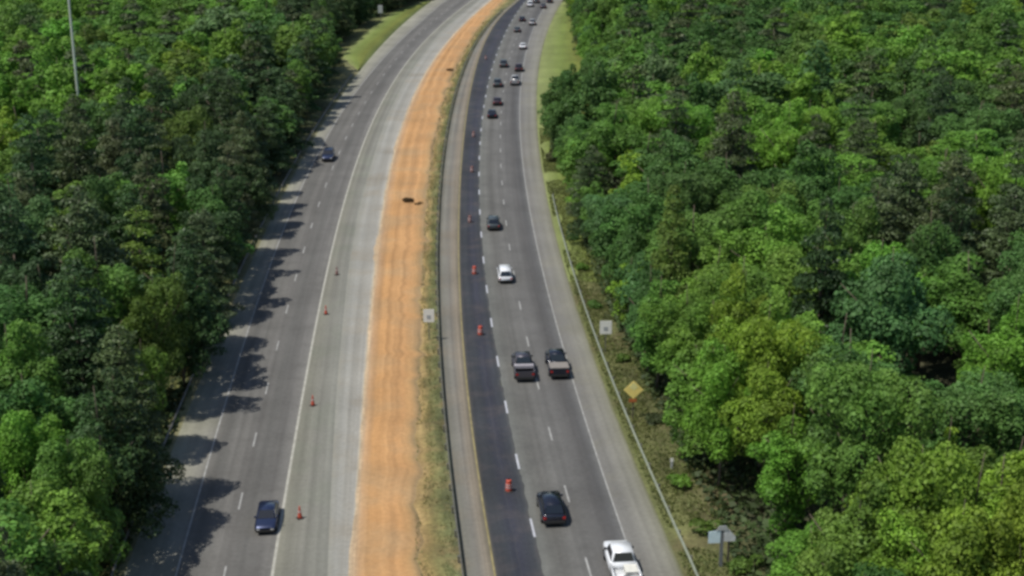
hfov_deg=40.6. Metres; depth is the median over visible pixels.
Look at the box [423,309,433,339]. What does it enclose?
road sign
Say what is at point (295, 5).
broadleaf tree
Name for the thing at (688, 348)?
broadleaf tree
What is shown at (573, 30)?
columnar tree
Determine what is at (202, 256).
pine tree
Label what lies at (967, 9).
columnar tree
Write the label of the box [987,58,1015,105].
pine tree
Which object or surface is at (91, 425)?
pine tree
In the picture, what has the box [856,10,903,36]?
broadleaf tree
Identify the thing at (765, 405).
broadleaf tree
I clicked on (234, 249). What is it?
broadleaf tree
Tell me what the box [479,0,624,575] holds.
road
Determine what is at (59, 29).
broadleaf tree
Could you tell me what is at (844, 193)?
broadleaf tree
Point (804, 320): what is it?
broadleaf tree
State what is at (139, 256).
pine tree
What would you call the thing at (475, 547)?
road shoulder
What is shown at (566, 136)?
woods
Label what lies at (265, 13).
broadleaf tree
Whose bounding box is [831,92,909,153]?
broadleaf tree
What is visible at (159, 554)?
road shoulder
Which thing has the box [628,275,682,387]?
broadleaf tree
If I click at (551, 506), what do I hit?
car
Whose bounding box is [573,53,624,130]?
broadleaf tree
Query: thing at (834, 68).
broadleaf tree
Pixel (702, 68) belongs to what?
broadleaf tree
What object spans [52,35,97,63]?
broadleaf tree
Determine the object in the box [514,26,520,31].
car
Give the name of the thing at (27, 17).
pine tree
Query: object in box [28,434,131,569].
broadleaf tree
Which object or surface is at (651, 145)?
broadleaf tree
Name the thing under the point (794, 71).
broadleaf tree
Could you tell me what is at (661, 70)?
broadleaf tree
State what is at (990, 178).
broadleaf tree
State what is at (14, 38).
broadleaf tree
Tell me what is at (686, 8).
pine tree
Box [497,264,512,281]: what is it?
car
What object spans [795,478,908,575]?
broadleaf tree
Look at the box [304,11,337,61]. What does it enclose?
pine tree
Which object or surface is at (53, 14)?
broadleaf tree
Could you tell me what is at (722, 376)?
broadleaf tree
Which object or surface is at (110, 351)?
pine tree
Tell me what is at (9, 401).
broadleaf tree
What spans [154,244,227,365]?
pine tree
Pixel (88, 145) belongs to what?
broadleaf tree
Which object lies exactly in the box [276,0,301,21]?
pine tree
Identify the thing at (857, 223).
broadleaf tree
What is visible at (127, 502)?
pine tree
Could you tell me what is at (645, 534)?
road shoulder
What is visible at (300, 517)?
traffic cone
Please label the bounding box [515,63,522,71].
car
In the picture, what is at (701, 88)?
broadleaf tree
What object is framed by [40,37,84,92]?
broadleaf tree
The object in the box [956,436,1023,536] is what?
broadleaf tree
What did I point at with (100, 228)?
pine tree
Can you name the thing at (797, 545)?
broadleaf tree
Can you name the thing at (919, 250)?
broadleaf tree
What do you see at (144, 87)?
pine tree
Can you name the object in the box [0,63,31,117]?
broadleaf tree
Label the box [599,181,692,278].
broadleaf tree
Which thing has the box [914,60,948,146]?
pine tree
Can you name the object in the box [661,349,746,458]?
broadleaf tree
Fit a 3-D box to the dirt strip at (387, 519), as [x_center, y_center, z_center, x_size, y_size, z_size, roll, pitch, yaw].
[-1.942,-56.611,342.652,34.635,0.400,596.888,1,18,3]
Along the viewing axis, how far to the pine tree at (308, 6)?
371.19 m
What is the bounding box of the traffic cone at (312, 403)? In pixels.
[309,395,315,406]
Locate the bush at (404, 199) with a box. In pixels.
[402,197,413,201]
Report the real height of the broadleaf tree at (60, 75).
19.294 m
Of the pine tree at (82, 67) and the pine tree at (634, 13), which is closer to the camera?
the pine tree at (82, 67)
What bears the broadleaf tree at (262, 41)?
on the ground at (938, 368)
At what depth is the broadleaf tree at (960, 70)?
246.77 m
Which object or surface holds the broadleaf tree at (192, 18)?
on the ground at (938, 368)
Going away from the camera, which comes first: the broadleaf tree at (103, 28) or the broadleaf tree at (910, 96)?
the broadleaf tree at (910, 96)
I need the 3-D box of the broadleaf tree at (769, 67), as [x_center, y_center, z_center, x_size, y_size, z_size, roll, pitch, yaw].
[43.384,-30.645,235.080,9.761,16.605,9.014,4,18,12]
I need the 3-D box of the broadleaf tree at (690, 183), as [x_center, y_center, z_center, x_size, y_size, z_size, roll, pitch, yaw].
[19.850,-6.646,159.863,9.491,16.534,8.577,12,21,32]
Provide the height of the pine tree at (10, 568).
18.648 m
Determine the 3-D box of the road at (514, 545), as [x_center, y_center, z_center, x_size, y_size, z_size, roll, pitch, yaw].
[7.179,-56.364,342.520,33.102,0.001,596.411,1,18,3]
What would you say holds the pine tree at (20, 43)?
on the ground at (938, 368)
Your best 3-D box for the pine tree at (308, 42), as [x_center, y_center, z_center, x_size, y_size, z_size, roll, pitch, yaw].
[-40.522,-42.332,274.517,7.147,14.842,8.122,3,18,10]
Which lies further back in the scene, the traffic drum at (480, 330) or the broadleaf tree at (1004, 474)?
the traffic drum at (480, 330)
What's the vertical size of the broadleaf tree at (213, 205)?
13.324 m
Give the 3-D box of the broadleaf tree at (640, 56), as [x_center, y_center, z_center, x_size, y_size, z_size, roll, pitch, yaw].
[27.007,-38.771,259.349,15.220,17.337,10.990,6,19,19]
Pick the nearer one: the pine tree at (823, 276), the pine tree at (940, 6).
the pine tree at (823, 276)
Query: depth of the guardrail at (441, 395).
147.49 m
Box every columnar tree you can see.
[569,2,584,35]
[649,184,693,354]
[778,0,799,29]
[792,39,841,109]
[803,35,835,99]
[827,1,847,14]
[959,0,977,24]
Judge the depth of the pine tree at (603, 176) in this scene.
188.17 m
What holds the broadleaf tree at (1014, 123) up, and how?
on the ground at (938, 368)
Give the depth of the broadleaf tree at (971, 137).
185.71 m
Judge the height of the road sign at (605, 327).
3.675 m
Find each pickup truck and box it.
[510,75,519,84]
[511,351,534,379]
[545,348,569,376]
[603,540,641,575]
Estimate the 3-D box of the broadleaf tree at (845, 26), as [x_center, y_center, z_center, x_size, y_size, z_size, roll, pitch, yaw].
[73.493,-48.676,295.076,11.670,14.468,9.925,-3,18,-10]
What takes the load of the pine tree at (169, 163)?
on the ground at (938, 368)
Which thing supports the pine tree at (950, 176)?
on the ground at (938, 368)
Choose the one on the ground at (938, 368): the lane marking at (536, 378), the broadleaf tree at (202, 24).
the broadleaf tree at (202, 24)
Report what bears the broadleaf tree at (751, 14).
on the ground at (938, 368)
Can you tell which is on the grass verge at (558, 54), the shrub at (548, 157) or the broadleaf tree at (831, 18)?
the shrub at (548, 157)
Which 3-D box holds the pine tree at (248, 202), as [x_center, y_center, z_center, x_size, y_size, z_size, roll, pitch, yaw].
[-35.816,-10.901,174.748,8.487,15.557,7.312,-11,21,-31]
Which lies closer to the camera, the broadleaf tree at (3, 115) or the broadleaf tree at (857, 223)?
the broadleaf tree at (857, 223)
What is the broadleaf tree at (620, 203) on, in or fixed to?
on the grass verge at (691, 538)
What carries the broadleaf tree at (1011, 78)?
on the ground at (938, 368)
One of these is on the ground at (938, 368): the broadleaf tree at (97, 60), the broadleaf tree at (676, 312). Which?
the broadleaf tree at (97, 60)
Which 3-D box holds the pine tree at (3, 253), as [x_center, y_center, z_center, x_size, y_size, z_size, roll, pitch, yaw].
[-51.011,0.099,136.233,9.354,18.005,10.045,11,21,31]
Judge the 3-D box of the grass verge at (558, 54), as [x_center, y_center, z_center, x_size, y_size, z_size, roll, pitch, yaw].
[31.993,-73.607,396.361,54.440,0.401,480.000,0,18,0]
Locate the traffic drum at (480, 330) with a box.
[476,325,483,335]
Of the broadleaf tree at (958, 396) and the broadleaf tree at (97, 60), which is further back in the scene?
the broadleaf tree at (97, 60)
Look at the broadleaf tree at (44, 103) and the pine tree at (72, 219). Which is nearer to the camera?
the pine tree at (72, 219)
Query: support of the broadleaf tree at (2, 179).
on the ground at (938, 368)
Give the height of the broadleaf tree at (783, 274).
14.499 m
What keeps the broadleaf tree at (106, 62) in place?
on the ground at (938, 368)
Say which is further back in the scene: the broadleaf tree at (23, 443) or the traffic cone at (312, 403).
the traffic cone at (312, 403)
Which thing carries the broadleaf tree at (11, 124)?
on the ground at (938, 368)
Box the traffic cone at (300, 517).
[296,506,303,519]
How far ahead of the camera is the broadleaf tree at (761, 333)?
110.24 m
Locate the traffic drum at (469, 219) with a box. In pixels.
[467,215,472,222]
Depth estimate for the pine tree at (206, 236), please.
150.70 m
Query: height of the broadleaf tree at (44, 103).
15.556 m
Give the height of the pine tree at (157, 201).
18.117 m
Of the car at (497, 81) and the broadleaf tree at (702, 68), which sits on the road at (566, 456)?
the car at (497, 81)
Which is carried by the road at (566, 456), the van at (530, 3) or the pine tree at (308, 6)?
the van at (530, 3)
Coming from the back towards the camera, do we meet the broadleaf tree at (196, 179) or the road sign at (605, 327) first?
the broadleaf tree at (196, 179)
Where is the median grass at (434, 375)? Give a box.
[414,20,489,575]
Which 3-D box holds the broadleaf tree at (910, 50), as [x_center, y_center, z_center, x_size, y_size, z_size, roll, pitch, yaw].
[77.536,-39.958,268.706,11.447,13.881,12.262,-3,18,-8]
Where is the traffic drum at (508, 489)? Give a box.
[504,478,513,492]
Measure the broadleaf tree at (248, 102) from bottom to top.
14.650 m
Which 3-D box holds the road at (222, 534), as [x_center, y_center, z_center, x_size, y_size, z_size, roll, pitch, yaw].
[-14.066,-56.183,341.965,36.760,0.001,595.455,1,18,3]
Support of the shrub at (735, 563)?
on the grass verge at (691, 538)
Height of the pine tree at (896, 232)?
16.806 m
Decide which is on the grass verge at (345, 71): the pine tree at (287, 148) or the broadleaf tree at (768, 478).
the pine tree at (287, 148)
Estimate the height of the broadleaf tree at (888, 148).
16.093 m
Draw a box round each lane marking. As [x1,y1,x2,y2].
[223,1,457,575]
[478,3,535,536]
[500,13,591,575]
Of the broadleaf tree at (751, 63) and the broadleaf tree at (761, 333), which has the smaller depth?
the broadleaf tree at (761, 333)
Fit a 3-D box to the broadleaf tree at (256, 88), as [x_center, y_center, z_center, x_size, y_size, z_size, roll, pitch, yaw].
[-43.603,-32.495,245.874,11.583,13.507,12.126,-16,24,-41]
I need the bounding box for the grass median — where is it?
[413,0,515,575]
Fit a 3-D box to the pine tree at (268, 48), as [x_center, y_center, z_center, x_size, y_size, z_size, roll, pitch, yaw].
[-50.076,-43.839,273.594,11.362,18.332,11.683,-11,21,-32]
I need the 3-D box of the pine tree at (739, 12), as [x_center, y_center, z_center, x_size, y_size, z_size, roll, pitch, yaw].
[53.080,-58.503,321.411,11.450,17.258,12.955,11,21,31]
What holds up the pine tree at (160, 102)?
on the ground at (938, 368)
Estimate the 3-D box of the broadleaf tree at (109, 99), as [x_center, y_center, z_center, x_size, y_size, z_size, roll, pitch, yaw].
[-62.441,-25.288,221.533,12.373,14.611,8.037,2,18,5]
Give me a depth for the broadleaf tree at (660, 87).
224.88 m
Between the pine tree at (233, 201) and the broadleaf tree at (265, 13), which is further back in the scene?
the broadleaf tree at (265, 13)
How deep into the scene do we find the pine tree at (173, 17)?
294.04 m
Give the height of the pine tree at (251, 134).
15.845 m
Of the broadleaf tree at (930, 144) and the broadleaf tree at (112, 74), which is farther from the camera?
the broadleaf tree at (112, 74)
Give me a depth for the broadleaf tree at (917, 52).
252.19 m
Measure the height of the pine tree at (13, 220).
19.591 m
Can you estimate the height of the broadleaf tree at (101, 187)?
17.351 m
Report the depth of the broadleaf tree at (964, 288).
125.85 m
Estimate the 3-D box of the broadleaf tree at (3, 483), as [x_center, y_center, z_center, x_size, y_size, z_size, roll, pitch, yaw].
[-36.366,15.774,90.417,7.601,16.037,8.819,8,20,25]
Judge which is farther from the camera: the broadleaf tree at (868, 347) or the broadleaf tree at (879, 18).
the broadleaf tree at (879, 18)
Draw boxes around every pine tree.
[0,181,25,268]
[0,197,77,369]
[0,221,18,328]
[0,523,27,575]
[4,113,64,253]
[6,40,44,94]
[9,170,60,275]
[14,59,52,119]
[19,15,49,43]
[31,108,70,228]
[34,258,131,435]
[40,183,152,368]
[50,110,93,180]
[50,111,107,242]
[52,191,114,294]
[56,46,95,97]
[60,94,102,154]
[65,385,146,565]
[77,324,186,498]
[84,365,179,539]
[85,0,116,19]
[93,113,138,178]
[94,118,137,181]
[101,99,147,171]
[105,191,166,308]
[106,76,148,152]
[113,48,136,90]
[114,103,177,230]
[115,204,167,337]
[118,0,152,48]
[119,152,183,270]
[137,67,186,160]
[137,71,190,190]
[143,123,184,218]
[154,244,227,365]
[157,10,183,47]
[163,228,234,349]
[177,0,205,30]
[186,208,245,318]
[190,4,211,52]
[192,66,256,172]
[208,74,260,180]
[208,164,257,256]
[212,140,265,236]
[216,0,242,29]
[216,53,262,127]
[225,127,279,224]
[226,110,265,207]
[227,110,279,203]
[230,39,270,99]
[245,20,277,81]
[251,105,287,180]
[257,99,297,173]
[265,84,314,149]
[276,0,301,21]
[279,0,307,13]
[281,45,321,111]
[283,69,318,127]
[293,30,338,105]
[296,37,328,100]
[300,0,317,9]
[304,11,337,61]
[310,19,340,74]
[564,145,615,216]
[566,152,604,243]
[603,64,661,171]
[616,3,654,63]
[645,92,700,155]
[655,75,696,151]
[658,16,693,57]
[673,0,696,24]
[675,1,700,29]
[692,0,711,18]
[703,90,760,242]
[704,4,730,53]
[724,0,748,24]
[730,21,752,50]
[756,7,791,54]
[784,196,855,355]
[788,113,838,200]
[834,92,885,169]
[838,117,886,200]
[844,0,865,21]
[844,55,885,104]
[850,175,912,253]
[868,154,925,224]
[877,153,935,269]
[911,69,958,155]
[913,155,984,336]
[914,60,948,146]
[923,176,985,355]
[924,0,952,16]
[926,147,986,259]
[964,141,1023,283]
[969,185,1023,332]
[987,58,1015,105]
[992,63,1023,121]
[994,18,1023,57]
[1012,129,1023,146]
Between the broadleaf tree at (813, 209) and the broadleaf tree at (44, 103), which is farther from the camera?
the broadleaf tree at (44, 103)
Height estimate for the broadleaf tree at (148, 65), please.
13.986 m
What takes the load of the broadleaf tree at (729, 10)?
in the woods
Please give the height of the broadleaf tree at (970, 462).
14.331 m
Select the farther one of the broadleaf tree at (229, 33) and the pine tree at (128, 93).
the broadleaf tree at (229, 33)
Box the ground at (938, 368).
[0,0,1023,575]
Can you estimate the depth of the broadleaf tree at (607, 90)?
224.80 m
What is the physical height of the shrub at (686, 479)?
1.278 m
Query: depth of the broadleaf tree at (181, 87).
221.61 m
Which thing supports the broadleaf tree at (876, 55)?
on the ground at (938, 368)
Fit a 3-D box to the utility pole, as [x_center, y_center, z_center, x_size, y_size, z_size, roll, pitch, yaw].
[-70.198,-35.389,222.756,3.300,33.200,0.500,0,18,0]
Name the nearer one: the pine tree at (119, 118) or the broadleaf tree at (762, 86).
the pine tree at (119, 118)
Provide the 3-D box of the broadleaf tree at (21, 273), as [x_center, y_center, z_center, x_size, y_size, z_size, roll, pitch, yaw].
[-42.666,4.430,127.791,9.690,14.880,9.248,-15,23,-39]
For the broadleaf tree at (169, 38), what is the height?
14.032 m
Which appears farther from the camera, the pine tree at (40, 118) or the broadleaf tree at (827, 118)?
the broadleaf tree at (827, 118)
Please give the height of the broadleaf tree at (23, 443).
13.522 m
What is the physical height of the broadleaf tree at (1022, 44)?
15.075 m
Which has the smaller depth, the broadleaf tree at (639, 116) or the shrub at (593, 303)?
the shrub at (593, 303)
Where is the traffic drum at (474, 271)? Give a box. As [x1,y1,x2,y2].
[471,265,477,274]
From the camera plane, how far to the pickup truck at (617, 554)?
99.83 m
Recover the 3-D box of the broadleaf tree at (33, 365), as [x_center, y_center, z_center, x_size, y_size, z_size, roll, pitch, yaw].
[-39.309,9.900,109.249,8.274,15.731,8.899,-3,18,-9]
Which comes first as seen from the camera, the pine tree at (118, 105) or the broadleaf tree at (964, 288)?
the broadleaf tree at (964, 288)
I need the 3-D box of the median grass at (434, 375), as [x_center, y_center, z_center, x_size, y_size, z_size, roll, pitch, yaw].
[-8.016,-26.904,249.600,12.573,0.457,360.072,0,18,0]
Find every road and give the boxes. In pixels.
[177,0,470,575]
[327,0,490,575]
[459,0,543,575]
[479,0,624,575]
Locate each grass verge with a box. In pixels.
[96,0,432,575]
[342,1,430,69]
[537,0,616,282]
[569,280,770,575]
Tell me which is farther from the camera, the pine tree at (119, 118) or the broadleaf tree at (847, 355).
the pine tree at (119, 118)
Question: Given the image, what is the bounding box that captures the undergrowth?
[27,2,854,575]
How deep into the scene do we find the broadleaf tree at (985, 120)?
194.52 m
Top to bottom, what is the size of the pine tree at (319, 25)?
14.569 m
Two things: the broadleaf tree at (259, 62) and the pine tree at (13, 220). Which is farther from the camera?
the broadleaf tree at (259, 62)
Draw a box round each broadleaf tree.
[0,0,27,17]
[0,40,53,89]
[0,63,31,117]
[0,73,23,125]
[0,106,21,133]
[0,118,27,157]
[0,142,27,183]
[0,174,16,199]
[0,179,58,271]
[0,256,100,358]
[0,276,106,393]
[0,318,67,468]
[0,374,90,537]
[0,409,66,512]
[0,462,8,500]
[0,463,15,490]
[0,477,112,575]
[0,498,78,575]
[1,33,32,65]
[1,106,26,156]
[9,97,79,138]
[10,129,84,208]
[18,50,87,115]
[18,120,100,169]
[23,540,92,575]
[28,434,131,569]
[33,6,75,19]
[35,16,81,45]
[36,11,74,36]
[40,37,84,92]
[42,177,128,249]
[44,84,88,114]
[46,237,140,369]
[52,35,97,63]
[55,16,103,42]
[59,174,149,266]
[63,171,151,231]
[73,23,112,56]
[77,100,113,154]
[78,53,106,97]
[82,59,108,94]
[84,25,121,53]
[85,67,138,116]
[86,46,167,104]
[86,85,150,139]
[87,3,147,40]
[114,153,198,258]
[115,1,171,27]
[118,268,191,412]
[118,343,169,421]
[121,13,175,49]
[129,59,154,91]
[134,91,155,130]
[137,248,230,386]
[140,32,200,59]
[144,53,177,83]
[150,64,202,92]
[159,40,225,69]
[159,104,216,175]
[160,83,199,125]
[161,49,219,91]
[163,84,222,143]
[168,208,247,288]
[170,0,209,28]
[170,59,219,81]
[170,125,236,187]
[172,75,199,94]
[177,184,254,292]
[182,5,255,60]
[183,172,250,276]
[187,15,198,24]
[203,57,249,107]
[203,85,263,128]
[204,18,257,71]
[221,23,283,65]
[224,59,277,87]
[229,0,277,10]
[238,0,285,22]
[243,67,298,110]
[244,0,280,35]
[251,13,296,53]
[270,14,330,77]
[272,0,314,24]
[554,60,618,133]
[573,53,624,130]
[579,186,647,280]
[582,102,648,188]
[589,80,654,170]
[593,61,636,144]
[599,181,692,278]
[605,258,644,323]
[608,133,680,232]
[612,69,674,108]
[617,33,689,85]
[622,97,685,151]
[622,269,676,371]
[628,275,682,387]
[633,130,719,201]
[635,171,680,237]
[637,283,731,414]
[641,43,686,88]
[642,210,745,293]
[643,95,719,155]
[649,25,673,57]
[649,163,717,264]
[660,71,723,151]
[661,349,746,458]
[662,300,741,399]
[666,131,754,203]
[673,41,725,74]
[678,335,764,485]
[679,42,732,82]
[679,245,748,318]
[685,154,771,229]
[690,256,791,349]
[692,70,742,97]
[693,78,753,123]
[697,125,774,169]
[697,188,803,267]
[704,263,772,359]
[705,86,787,145]
[706,113,784,165]
[707,3,753,33]
[712,204,819,300]
[714,58,791,124]
[716,305,821,475]
[717,57,774,96]
[717,360,806,511]
[720,49,747,74]
[722,6,778,38]
[727,35,777,69]
[739,179,805,253]
[741,139,843,225]
[743,48,778,77]
[745,403,833,544]
[747,59,792,101]
[749,245,873,333]
[754,97,818,175]
[758,284,819,366]
[762,519,843,575]
[768,105,832,160]
[773,31,818,93]
[776,12,824,55]
[776,146,882,201]
[777,197,867,255]
[778,99,841,161]
[781,53,821,98]
[781,313,895,472]
[783,72,837,110]
[785,328,901,513]
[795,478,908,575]
[796,349,947,550]
[800,178,875,247]
[806,195,882,301]
[807,104,847,156]
[808,15,829,31]
[810,39,861,61]
[815,5,872,40]
[819,81,852,106]
[819,249,955,410]
[824,10,865,54]
[825,115,928,183]
[825,240,928,361]
[828,56,859,94]
[829,508,941,575]
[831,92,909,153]
[834,46,899,101]
[835,106,889,126]
[842,433,979,575]
[843,24,864,50]
[843,258,932,360]
[847,38,889,66]
[848,156,942,220]
[852,561,906,575]
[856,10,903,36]
[865,62,914,94]
[872,132,943,171]
[873,57,931,125]
[873,84,936,147]
[875,21,917,47]
[876,12,935,41]
[883,25,931,47]
[887,96,935,153]
[887,418,985,526]
[891,210,961,370]
[893,35,952,84]
[893,70,953,146]
[896,47,916,64]
[897,499,1023,575]
[899,148,985,225]
[907,453,1023,575]
[908,75,985,130]
[908,151,980,219]
[911,366,1023,492]
[917,17,944,33]
[920,128,1003,176]
[921,251,1023,381]
[926,451,1023,570]
[927,103,1018,157]
[932,157,1022,236]
[936,19,976,49]
[943,319,1021,445]
[945,49,990,94]
[945,102,997,150]
[954,79,996,113]
[956,293,1023,450]
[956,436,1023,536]
[963,144,1023,247]
[966,5,1020,53]
[969,46,1023,92]
[974,476,1023,575]
[975,262,1023,351]
[983,108,1023,148]
[985,88,1009,116]
[987,147,1023,227]
[996,241,1023,311]
[1004,54,1023,104]
[1006,228,1023,269]
[1007,176,1023,245]
[1012,40,1023,63]
[1013,20,1023,43]
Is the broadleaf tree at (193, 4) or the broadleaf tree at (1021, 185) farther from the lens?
the broadleaf tree at (193, 4)
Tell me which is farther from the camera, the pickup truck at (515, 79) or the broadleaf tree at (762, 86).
the pickup truck at (515, 79)
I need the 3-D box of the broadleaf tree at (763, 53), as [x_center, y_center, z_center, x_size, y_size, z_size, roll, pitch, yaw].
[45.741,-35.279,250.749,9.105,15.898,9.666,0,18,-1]
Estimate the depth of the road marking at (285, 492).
139.28 m
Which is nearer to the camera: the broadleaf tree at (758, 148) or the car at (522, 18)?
the broadleaf tree at (758, 148)
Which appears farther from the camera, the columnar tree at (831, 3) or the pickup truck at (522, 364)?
the columnar tree at (831, 3)
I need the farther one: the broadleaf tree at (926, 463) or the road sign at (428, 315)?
the road sign at (428, 315)
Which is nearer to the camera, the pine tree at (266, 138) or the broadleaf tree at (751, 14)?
the pine tree at (266, 138)
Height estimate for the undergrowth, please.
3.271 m
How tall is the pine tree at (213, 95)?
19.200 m
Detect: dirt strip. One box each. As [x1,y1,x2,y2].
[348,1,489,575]
[355,0,503,575]
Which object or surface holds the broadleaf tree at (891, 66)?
on the ground at (938, 368)
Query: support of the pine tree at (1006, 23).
on the ground at (938, 368)
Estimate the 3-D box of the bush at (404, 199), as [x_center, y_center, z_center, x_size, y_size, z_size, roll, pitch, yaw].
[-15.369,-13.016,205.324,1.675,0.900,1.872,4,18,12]
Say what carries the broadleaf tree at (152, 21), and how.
on the ground at (938, 368)
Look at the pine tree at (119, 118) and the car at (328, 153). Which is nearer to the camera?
the pine tree at (119, 118)
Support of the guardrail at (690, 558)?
on the grass verge at (691, 538)
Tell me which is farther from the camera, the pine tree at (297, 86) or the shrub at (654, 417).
the pine tree at (297, 86)
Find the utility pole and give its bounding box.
[68,0,78,95]
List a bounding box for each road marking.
[175,2,443,575]
[271,0,471,575]
[458,3,514,575]
[519,2,625,539]
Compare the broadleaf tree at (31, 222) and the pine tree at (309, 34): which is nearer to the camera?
the broadleaf tree at (31, 222)
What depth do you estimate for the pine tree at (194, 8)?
340.62 m
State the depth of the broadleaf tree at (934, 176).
163.91 m
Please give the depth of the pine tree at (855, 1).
335.92 m
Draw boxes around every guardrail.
[110,73,352,575]
[435,9,502,575]
[552,193,698,575]
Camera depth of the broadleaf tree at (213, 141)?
182.19 m
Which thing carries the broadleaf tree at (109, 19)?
on the ground at (938, 368)
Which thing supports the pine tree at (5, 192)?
on the ground at (938, 368)
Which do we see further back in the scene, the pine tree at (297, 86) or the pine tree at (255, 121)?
the pine tree at (297, 86)
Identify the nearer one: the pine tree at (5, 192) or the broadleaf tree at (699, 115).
the pine tree at (5, 192)
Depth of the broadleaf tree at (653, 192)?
162.94 m
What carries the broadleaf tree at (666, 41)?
on the ground at (938, 368)
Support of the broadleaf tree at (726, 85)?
on the ground at (938, 368)
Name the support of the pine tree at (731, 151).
on the ground at (938, 368)
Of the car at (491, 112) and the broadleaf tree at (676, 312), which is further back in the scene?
the car at (491, 112)
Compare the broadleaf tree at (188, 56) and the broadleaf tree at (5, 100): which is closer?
the broadleaf tree at (5, 100)
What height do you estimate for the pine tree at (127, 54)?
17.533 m
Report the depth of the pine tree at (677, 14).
332.46 m
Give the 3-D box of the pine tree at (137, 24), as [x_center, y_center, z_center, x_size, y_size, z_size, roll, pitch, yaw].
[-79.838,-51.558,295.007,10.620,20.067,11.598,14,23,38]
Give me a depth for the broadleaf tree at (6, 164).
181.52 m
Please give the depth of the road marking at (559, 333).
146.10 m
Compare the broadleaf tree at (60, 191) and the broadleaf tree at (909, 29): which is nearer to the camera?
the broadleaf tree at (60, 191)
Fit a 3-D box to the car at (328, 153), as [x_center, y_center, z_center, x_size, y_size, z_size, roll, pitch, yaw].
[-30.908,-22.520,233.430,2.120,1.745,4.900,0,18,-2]
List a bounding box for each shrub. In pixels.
[545,152,556,160]
[566,233,578,239]
[575,262,589,269]
[587,300,602,308]
[615,353,630,362]
[645,412,664,425]
[666,473,692,488]
[688,517,723,535]
[726,553,763,575]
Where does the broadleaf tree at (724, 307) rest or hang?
on the ground at (938, 368)
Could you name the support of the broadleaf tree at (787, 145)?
on the ground at (938, 368)
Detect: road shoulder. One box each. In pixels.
[124,0,445,575]
[274,0,478,575]
[439,0,517,575]
[520,0,683,575]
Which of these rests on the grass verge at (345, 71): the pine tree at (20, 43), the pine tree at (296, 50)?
the pine tree at (296, 50)
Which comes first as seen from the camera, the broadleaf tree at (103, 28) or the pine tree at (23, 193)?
the pine tree at (23, 193)
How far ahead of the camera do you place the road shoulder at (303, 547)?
130.13 m
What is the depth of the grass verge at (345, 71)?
220.72 m
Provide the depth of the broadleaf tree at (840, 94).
230.51 m
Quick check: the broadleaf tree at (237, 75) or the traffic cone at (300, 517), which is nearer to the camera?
the traffic cone at (300, 517)
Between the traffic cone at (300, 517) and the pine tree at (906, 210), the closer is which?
the traffic cone at (300, 517)
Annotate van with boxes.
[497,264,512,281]
[527,0,533,6]
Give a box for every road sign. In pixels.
[378,5,382,14]
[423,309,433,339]
[600,321,611,352]
[624,381,642,418]
[708,526,735,566]
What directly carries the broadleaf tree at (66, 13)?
in the woods
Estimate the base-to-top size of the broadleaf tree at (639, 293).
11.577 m
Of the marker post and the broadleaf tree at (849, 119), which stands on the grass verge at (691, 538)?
the marker post
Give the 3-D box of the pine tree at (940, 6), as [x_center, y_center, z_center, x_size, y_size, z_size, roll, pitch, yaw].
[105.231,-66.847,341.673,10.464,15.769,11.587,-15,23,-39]
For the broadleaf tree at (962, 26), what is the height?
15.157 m
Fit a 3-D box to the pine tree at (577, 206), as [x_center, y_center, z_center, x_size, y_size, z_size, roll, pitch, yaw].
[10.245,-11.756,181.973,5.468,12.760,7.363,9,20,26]
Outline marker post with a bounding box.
[670,458,673,467]
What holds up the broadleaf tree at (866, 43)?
on the ground at (938, 368)
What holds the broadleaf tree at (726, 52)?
on the ground at (938, 368)
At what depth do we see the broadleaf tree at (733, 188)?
160.64 m
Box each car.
[254,500,279,532]
[322,147,334,160]
[486,215,499,229]
[487,109,496,117]
[493,78,501,86]
[493,97,501,104]
[499,59,507,66]
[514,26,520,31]
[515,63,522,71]
[519,16,525,21]
[519,43,526,48]
[529,19,535,24]
[536,491,565,523]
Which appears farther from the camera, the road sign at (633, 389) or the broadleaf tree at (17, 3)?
the broadleaf tree at (17, 3)
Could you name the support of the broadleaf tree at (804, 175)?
on the ground at (938, 368)
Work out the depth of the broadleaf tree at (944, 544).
80.59 m
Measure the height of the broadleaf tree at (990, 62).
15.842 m
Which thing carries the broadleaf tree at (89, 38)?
on the ground at (938, 368)
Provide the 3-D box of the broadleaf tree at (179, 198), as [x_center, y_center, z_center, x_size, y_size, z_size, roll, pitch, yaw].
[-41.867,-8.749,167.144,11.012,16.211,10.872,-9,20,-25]
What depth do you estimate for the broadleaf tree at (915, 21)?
303.98 m
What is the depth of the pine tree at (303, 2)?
355.26 m
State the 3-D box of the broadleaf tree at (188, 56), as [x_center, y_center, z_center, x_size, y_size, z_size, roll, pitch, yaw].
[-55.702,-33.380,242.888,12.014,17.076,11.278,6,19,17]
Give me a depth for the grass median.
125.48 m
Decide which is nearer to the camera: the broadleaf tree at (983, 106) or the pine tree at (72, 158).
the pine tree at (72, 158)
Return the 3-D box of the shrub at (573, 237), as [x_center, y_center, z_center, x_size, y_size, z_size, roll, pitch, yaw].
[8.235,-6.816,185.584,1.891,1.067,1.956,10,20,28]
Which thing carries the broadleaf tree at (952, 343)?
on the ground at (938, 368)
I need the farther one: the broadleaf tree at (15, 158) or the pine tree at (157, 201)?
the broadleaf tree at (15, 158)
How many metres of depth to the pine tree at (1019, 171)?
151.12 m

